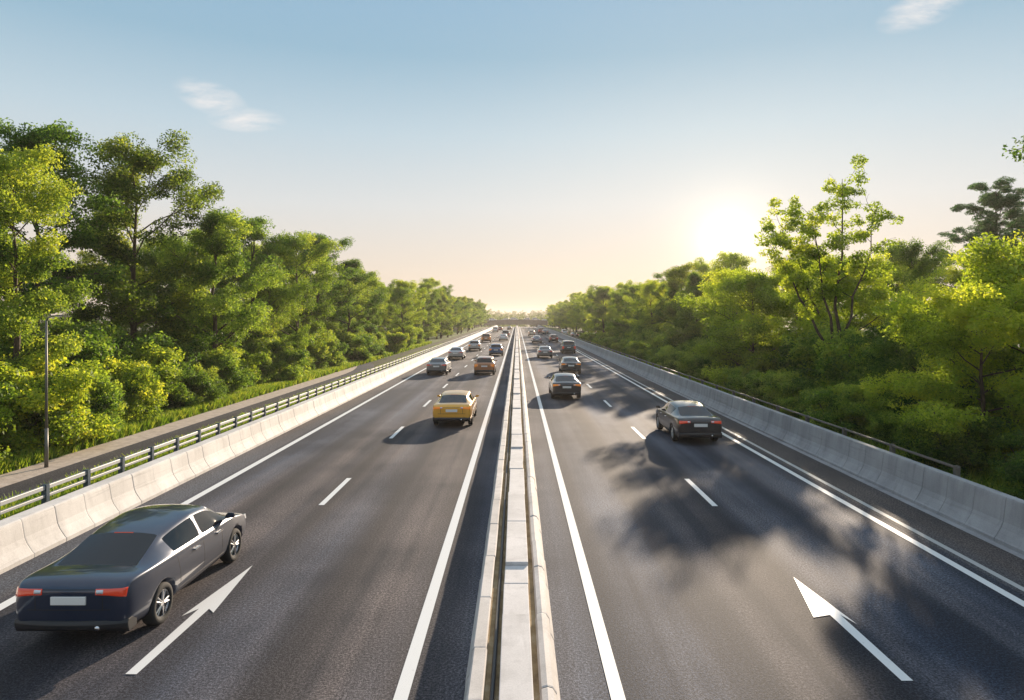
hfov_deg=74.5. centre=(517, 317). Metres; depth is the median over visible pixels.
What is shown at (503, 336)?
sedan car
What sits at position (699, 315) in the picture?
broadleaf tree
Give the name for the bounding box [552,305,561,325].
broadleaf tree
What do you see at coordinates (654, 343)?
leafy bush
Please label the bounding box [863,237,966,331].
broadleaf tree
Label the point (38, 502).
grass
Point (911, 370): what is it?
leafy bush
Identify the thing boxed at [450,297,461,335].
broadleaf tree
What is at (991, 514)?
concrete barrier
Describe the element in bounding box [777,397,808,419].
leafy bush
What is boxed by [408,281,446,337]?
broadleaf tree
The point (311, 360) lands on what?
leafy bush
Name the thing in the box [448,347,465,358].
sedan car
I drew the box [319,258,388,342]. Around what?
broadleaf tree
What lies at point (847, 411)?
leafy bush
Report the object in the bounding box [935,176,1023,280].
pine tree
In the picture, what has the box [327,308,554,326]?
forest
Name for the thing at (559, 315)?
broadleaf tree
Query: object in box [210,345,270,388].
leafy bush
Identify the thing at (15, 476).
sandy path
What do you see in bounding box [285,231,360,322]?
broadleaf tree
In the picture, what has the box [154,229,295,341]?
broadleaf tree
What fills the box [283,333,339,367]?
leafy bush
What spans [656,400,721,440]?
sedan car
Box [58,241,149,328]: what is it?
broadleaf tree
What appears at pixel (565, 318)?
broadleaf tree
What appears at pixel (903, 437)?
leafy bush
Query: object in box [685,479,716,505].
lane dash
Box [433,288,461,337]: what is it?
broadleaf tree
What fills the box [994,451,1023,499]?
leafy bush
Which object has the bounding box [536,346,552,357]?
sedan car
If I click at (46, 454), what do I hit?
street lamp
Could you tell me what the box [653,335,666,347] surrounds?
leafy bush
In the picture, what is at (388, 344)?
leafy bush
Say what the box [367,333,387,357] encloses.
leafy bush
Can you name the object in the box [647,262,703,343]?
broadleaf tree
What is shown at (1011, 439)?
leafy bush
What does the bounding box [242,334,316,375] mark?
leafy bush
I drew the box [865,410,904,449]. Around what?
leafy bush
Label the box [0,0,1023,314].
sky
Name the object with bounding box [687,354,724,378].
leafy bush
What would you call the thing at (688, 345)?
leafy bush
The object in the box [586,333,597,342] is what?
leafy bush
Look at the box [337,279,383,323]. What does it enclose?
broadleaf tree
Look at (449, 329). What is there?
broadleaf tree
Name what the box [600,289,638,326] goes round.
broadleaf tree
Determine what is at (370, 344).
leafy bush
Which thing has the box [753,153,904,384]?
slender tree
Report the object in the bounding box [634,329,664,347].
leafy bush
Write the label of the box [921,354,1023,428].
leafy bush
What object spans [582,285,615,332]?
broadleaf tree
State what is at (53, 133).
broadleaf tree
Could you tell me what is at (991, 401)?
leafy bush
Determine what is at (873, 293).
spreading tree
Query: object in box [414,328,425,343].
leafy bush
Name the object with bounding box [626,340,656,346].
leafy bush
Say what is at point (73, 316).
broadleaf tree
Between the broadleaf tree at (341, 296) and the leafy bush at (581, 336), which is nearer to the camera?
the broadleaf tree at (341, 296)
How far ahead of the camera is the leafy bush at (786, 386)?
34.21 m
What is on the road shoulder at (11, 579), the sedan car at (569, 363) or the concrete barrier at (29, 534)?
the concrete barrier at (29, 534)
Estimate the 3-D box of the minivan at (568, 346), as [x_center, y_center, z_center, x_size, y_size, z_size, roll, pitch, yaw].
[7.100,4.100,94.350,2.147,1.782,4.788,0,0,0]
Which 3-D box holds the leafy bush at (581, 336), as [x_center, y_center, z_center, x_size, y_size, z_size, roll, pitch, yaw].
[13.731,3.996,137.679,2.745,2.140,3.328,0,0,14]
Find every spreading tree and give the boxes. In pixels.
[673,265,815,386]
[756,252,950,369]
[835,304,1022,414]
[859,277,1023,461]
[885,229,1023,417]
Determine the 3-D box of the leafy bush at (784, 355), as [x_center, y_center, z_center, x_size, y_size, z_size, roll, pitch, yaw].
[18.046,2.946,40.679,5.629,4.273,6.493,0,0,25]
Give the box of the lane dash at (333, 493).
[319,478,350,504]
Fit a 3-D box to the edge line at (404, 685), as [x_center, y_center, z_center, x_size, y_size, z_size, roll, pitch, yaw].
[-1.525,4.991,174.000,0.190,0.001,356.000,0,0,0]
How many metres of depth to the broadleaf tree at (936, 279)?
54.61 m
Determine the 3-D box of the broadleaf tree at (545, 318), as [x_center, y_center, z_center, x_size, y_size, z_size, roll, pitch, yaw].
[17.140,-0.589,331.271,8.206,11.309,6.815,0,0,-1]
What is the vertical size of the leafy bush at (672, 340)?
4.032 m
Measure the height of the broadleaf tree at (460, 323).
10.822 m
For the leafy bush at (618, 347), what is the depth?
84.03 m
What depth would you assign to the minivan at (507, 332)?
166.21 m
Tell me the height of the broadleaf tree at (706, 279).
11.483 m
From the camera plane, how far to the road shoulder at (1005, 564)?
17.87 m
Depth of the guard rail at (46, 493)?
20.80 m
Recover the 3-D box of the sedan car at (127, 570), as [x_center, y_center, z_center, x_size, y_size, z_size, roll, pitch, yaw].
[-6.660,4.267,12.326,2.091,1.448,4.739,0,0,0]
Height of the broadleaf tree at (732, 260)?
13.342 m
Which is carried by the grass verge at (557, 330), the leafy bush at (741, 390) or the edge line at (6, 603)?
the leafy bush at (741, 390)
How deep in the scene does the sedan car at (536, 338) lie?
128.04 m
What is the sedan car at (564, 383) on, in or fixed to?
on the road at (698, 595)
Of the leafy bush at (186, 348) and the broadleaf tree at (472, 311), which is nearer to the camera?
the leafy bush at (186, 348)
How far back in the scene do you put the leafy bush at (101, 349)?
30.00 m
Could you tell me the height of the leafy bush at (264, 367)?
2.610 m
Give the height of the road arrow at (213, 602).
0.001 m
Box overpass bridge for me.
[473,320,557,326]
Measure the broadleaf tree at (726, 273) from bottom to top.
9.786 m
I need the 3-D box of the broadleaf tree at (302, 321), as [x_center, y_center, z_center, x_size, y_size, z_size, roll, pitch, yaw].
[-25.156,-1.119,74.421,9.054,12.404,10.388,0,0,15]
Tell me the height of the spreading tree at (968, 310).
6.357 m
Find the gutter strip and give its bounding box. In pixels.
[549,332,1023,558]
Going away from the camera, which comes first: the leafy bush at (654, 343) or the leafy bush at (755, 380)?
the leafy bush at (755, 380)
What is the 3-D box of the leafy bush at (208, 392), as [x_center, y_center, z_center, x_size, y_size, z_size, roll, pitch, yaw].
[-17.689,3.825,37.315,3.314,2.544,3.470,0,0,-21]
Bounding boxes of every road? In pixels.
[0,327,1023,699]
[0,362,373,500]
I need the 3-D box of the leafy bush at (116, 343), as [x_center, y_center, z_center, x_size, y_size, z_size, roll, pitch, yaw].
[-21.258,2.405,32.599,6.384,5.495,6.684,0,0,13]
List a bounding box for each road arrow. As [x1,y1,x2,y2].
[126,566,251,673]
[794,578,912,680]
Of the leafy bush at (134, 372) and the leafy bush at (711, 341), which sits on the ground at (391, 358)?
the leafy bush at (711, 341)
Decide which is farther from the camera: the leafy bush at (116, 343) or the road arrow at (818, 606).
the leafy bush at (116, 343)
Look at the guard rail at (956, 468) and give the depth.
25.29 m
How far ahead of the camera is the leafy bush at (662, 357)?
60.04 m
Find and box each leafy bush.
[0,330,124,379]
[0,348,11,361]
[0,348,122,454]
[0,366,22,452]
[0,376,75,452]
[0,382,19,463]
[2,312,174,368]
[26,373,123,446]
[87,385,129,425]
[95,356,180,421]
[100,375,153,424]
[102,342,185,413]
[130,325,227,368]
[150,359,209,408]
[164,339,203,365]
[170,362,227,404]
[184,363,224,388]
[187,345,255,393]
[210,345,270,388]
[219,337,289,374]
[220,330,291,346]
[232,333,290,341]
[241,352,275,383]
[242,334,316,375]
[254,345,309,380]
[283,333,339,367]
[284,325,335,337]
[302,348,315,370]
[316,341,348,365]
[335,331,380,360]
[339,317,378,339]
[342,349,351,361]
[352,330,383,354]
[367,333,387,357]
[381,327,418,347]
[382,333,397,350]
[383,331,409,352]
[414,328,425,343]
[417,326,430,340]
[577,332,585,339]
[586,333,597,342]
[592,338,601,345]
[600,337,615,348]
[605,336,625,349]
[610,342,626,353]
[620,337,636,355]
[625,340,654,358]
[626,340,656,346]
[628,322,663,340]
[633,349,651,361]
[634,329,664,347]
[643,344,679,363]
[646,333,666,348]
[647,356,660,366]
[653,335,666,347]
[654,349,685,368]
[662,328,713,351]
[662,359,678,372]
[673,351,703,375]
[676,344,685,352]
[681,337,706,353]
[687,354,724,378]
[694,367,714,382]
[697,336,729,366]
[721,337,759,369]
[723,366,762,392]
[726,333,783,369]
[727,370,778,405]
[729,376,765,398]
[740,348,789,373]
[756,368,814,409]
[767,335,825,382]
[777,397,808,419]
[779,318,886,389]
[798,382,892,437]
[799,388,864,414]
[809,331,904,399]
[860,357,920,408]
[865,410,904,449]
[882,382,925,415]
[886,404,1015,479]
[893,420,918,453]
[900,336,1023,413]
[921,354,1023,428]
[946,370,1023,460]
[979,425,1023,484]
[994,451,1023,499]
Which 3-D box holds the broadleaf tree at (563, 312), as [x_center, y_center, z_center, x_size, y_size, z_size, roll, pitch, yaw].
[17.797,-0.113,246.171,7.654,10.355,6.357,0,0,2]
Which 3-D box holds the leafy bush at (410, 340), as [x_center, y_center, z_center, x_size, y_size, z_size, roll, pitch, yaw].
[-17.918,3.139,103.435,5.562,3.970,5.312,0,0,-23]
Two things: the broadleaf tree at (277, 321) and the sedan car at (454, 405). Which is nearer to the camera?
the sedan car at (454, 405)
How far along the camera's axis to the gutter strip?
19.49 m
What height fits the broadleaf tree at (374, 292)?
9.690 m
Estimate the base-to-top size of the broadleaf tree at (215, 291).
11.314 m
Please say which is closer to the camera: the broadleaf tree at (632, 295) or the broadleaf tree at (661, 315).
the broadleaf tree at (661, 315)
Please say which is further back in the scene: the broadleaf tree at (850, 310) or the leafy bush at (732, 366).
the broadleaf tree at (850, 310)
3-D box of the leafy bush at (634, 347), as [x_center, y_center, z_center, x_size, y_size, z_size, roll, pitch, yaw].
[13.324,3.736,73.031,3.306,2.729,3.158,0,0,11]
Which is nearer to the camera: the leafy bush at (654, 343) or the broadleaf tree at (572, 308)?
the leafy bush at (654, 343)
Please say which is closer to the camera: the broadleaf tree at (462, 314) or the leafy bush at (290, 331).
the leafy bush at (290, 331)
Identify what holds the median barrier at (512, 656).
on the road at (698, 595)
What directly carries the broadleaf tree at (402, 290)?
on the grass verge at (434, 339)
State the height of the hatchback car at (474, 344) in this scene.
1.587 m
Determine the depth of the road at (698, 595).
12.74 m
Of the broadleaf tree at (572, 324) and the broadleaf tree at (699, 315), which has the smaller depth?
the broadleaf tree at (699, 315)
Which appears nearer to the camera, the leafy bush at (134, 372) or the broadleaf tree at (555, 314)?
the leafy bush at (134, 372)
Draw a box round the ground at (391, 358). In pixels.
[30,312,1019,460]
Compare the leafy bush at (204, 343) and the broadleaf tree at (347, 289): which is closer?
the leafy bush at (204, 343)
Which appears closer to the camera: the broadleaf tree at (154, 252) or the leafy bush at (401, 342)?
the broadleaf tree at (154, 252)
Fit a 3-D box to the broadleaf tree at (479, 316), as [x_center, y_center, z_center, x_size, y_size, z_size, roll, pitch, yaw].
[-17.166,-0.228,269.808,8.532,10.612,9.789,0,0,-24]
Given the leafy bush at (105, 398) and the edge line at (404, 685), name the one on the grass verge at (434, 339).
the leafy bush at (105, 398)
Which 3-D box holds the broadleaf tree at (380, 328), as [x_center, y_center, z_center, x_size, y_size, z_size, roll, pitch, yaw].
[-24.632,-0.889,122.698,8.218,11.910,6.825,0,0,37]
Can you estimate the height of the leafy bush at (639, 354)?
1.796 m
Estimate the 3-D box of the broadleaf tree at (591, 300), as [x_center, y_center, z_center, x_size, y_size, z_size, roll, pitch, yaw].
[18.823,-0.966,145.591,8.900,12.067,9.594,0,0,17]
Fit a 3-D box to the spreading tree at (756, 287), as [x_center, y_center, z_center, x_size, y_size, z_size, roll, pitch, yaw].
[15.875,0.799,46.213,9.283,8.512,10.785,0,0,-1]
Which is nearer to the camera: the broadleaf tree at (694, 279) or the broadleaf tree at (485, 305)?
the broadleaf tree at (694, 279)
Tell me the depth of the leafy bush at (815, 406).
29.79 m
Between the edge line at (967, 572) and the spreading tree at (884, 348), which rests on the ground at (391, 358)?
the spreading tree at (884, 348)
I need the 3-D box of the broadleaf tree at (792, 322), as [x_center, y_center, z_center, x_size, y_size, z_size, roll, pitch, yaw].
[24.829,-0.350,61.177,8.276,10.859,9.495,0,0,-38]
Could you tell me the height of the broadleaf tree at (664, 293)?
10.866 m
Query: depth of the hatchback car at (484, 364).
57.62 m
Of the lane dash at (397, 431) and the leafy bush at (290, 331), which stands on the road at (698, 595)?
the lane dash at (397, 431)
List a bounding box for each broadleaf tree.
[0,117,128,338]
[0,143,101,381]
[0,189,51,278]
[1,249,89,339]
[52,129,224,348]
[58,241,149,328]
[81,248,202,342]
[98,234,219,339]
[128,206,291,377]
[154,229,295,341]
[190,260,233,331]
[197,240,295,335]
[207,215,300,334]
[218,263,318,351]
[223,230,348,347]
[274,256,329,329]
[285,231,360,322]
[288,265,334,329]
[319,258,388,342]
[319,289,349,322]
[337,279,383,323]
[349,268,391,344]
[352,290,394,323]
[373,284,404,331]
[375,279,427,336]
[381,284,400,330]
[386,282,426,328]
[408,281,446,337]
[413,277,443,340]
[425,294,451,338]
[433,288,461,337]
[437,295,463,336]
[441,284,457,336]
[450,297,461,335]
[452,302,464,327]
[455,299,473,333]
[456,296,467,333]
[465,297,483,329]
[466,300,475,330]
[467,303,477,331]
[472,306,485,329]
[479,304,490,326]
[544,305,554,326]
[548,307,555,325]
[552,304,560,327]
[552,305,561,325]
[556,303,566,329]
[557,303,566,328]
[561,304,573,331]
[562,304,575,331]
[563,291,583,331]
[566,296,585,332]
[571,293,585,320]
[571,300,585,333]
[573,289,595,333]
[573,300,597,332]
[581,293,604,333]
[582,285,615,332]
[583,285,614,332]
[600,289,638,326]
[606,283,662,333]
[609,280,641,324]
[622,279,679,336]
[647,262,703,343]
[649,272,694,329]
[649,287,687,328]
[662,272,719,342]
[684,257,713,328]
[691,282,764,338]
[697,269,719,329]
[707,250,755,330]
[709,267,759,318]
[738,255,827,333]
[820,256,867,334]
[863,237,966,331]
[865,260,926,322]
[871,259,955,301]
[930,260,981,334]
[1002,135,1023,277]
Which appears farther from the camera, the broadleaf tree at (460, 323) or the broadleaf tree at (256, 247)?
the broadleaf tree at (460, 323)
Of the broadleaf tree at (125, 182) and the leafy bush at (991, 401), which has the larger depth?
the broadleaf tree at (125, 182)
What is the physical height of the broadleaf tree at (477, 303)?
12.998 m
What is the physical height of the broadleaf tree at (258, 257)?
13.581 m
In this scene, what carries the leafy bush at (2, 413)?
on the grass verge at (434, 339)
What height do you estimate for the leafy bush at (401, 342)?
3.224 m
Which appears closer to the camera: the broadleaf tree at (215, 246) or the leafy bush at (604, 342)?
the broadleaf tree at (215, 246)
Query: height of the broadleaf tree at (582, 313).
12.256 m
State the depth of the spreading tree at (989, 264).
23.90 m
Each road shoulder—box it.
[0,330,491,598]
[536,327,1023,594]
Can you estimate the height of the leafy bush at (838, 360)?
4.380 m
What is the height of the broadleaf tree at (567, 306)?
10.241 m
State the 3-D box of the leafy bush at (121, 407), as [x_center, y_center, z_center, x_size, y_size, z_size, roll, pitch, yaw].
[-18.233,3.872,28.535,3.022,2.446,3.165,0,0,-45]
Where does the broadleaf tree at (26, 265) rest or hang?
on the grass verge at (434, 339)
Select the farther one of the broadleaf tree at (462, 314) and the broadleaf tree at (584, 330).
the broadleaf tree at (462, 314)
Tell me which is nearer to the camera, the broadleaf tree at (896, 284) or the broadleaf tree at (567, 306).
the broadleaf tree at (896, 284)
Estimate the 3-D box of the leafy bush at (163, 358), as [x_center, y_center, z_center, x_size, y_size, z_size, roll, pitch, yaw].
[-19.446,3.140,33.175,5.736,3.878,4.730,0,0,-28]
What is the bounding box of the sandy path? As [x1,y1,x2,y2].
[0,366,356,487]
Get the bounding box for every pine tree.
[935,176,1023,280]
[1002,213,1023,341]
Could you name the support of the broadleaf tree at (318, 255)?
on the grass verge at (434, 339)
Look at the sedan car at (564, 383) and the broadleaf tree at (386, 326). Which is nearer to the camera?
the sedan car at (564, 383)
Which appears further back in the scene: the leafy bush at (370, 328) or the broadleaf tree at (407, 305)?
the broadleaf tree at (407, 305)
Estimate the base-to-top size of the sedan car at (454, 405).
1.448 m
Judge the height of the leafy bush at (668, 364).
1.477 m
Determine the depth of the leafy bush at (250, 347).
50.29 m
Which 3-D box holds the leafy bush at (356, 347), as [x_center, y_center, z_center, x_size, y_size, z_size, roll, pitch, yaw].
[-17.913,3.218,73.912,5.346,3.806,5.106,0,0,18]
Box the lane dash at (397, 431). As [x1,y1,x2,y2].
[390,427,403,437]
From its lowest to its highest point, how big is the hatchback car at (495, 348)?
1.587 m
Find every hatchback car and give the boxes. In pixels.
[468,340,481,350]
[474,356,496,374]
[489,343,503,355]
[528,330,534,335]
[548,334,557,341]
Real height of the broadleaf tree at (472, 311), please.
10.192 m
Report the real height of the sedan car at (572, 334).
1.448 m
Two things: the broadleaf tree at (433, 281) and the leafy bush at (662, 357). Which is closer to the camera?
the leafy bush at (662, 357)
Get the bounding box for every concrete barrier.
[0,325,497,573]
[537,325,1023,554]
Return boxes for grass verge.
[0,327,483,474]
[548,327,1005,484]
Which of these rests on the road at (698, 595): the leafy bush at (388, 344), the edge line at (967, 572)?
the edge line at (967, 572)
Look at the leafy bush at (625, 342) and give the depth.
81.91 m
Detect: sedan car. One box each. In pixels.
[14,504,245,630]
[426,357,451,374]
[433,390,478,424]
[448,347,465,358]
[499,334,507,340]
[531,335,541,342]
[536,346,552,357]
[547,373,580,397]
[558,356,580,373]
[569,332,578,337]
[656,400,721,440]
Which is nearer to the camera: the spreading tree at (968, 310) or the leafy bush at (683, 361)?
the spreading tree at (968, 310)
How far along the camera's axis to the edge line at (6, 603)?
23.13 m
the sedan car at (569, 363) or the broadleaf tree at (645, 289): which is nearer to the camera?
the sedan car at (569, 363)
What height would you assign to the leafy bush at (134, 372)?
3.386 m
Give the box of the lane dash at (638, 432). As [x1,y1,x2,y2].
[631,427,645,438]
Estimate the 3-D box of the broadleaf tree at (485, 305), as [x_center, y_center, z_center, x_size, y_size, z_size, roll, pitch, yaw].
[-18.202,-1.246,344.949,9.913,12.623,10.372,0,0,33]
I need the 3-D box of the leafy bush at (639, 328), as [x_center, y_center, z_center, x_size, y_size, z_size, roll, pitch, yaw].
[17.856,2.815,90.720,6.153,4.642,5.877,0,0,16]
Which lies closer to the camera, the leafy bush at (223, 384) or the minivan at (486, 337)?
the leafy bush at (223, 384)
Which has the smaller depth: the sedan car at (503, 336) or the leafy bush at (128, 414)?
the leafy bush at (128, 414)
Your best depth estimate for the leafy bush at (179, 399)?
34.98 m
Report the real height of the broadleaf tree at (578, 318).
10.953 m
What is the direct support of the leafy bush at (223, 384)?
on the grass verge at (434, 339)
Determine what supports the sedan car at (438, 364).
on the road at (698, 595)
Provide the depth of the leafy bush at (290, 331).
67.27 m
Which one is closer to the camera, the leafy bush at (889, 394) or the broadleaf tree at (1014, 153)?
the broadleaf tree at (1014, 153)
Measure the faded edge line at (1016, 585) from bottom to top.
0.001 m
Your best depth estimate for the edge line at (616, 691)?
12.41 m
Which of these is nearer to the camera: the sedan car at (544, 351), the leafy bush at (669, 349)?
the leafy bush at (669, 349)
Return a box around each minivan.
[481,333,491,341]
[502,330,509,336]
[560,340,575,352]
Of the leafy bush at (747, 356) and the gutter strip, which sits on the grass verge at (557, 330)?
the leafy bush at (747, 356)
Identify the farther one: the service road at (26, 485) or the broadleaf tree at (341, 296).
the broadleaf tree at (341, 296)
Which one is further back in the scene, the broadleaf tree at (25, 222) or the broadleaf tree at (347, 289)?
the broadleaf tree at (347, 289)
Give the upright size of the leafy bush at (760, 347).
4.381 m
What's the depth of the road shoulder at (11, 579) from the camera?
20.73 m
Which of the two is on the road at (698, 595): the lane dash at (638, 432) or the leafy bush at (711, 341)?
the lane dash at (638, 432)
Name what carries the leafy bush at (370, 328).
on the ground at (391, 358)
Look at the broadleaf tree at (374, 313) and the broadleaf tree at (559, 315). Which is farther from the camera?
the broadleaf tree at (559, 315)
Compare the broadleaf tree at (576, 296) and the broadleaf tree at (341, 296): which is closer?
the broadleaf tree at (341, 296)
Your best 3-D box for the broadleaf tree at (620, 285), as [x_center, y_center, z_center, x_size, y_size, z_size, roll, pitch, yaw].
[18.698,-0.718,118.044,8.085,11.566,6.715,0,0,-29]
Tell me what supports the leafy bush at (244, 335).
on the grass verge at (434, 339)
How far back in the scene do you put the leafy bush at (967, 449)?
20.50 m
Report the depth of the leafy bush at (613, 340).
95.02 m
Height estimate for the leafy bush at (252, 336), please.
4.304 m
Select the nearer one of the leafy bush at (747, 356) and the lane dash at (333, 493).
the lane dash at (333, 493)
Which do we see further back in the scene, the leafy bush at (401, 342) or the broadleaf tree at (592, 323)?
the broadleaf tree at (592, 323)
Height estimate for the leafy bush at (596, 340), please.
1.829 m
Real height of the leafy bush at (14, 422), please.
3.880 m
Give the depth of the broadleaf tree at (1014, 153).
20.09 m
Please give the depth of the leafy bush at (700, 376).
48.65 m
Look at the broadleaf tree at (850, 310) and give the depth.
63.48 m
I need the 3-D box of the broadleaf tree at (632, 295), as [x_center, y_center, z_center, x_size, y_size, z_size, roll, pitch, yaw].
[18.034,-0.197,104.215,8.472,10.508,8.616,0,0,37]
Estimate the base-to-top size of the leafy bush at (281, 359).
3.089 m
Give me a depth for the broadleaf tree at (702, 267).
95.05 m
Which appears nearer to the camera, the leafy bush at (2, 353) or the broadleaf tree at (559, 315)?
the leafy bush at (2, 353)
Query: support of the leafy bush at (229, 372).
on the grass verge at (434, 339)
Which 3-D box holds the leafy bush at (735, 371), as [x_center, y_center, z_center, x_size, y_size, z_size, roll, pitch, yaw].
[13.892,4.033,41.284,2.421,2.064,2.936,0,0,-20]
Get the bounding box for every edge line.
[0,331,491,609]
[393,328,513,699]
[520,329,625,699]
[535,327,1023,606]
[549,334,1023,590]
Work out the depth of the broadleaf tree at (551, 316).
320.58 m
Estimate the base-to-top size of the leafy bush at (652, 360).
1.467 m
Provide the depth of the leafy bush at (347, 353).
70.37 m
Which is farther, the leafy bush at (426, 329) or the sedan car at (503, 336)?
the sedan car at (503, 336)
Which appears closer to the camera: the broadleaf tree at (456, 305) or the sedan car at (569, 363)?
the sedan car at (569, 363)
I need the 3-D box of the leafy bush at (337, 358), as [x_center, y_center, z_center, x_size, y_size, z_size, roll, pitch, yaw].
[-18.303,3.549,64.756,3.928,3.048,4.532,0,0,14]
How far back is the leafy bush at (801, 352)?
37.04 m
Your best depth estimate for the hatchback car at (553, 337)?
132.06 m
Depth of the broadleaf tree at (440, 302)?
151.76 m
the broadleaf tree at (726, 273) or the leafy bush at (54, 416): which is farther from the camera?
the broadleaf tree at (726, 273)
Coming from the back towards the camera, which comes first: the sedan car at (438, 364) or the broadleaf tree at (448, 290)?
the broadleaf tree at (448, 290)
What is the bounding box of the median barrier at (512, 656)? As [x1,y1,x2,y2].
[464,326,559,699]
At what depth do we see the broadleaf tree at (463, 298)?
205.42 m
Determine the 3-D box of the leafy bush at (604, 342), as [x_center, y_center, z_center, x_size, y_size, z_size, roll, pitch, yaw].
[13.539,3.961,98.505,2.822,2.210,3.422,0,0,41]
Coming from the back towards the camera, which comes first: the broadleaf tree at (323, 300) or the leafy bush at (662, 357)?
the broadleaf tree at (323, 300)
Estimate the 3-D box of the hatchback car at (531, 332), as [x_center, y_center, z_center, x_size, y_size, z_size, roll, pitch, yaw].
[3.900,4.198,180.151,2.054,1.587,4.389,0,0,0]
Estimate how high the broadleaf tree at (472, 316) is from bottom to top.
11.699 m
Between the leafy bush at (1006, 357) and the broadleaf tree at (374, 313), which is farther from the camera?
the broadleaf tree at (374, 313)
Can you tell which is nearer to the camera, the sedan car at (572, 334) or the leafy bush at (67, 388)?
the leafy bush at (67, 388)
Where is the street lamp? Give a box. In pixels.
[44,315,62,467]
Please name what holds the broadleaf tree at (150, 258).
on the ground at (391, 358)
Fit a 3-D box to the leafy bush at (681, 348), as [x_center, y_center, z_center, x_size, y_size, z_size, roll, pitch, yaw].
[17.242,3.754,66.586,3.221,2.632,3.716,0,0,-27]
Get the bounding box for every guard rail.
[0,325,495,514]
[540,325,959,476]
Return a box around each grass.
[0,343,442,519]
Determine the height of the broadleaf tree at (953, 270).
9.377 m

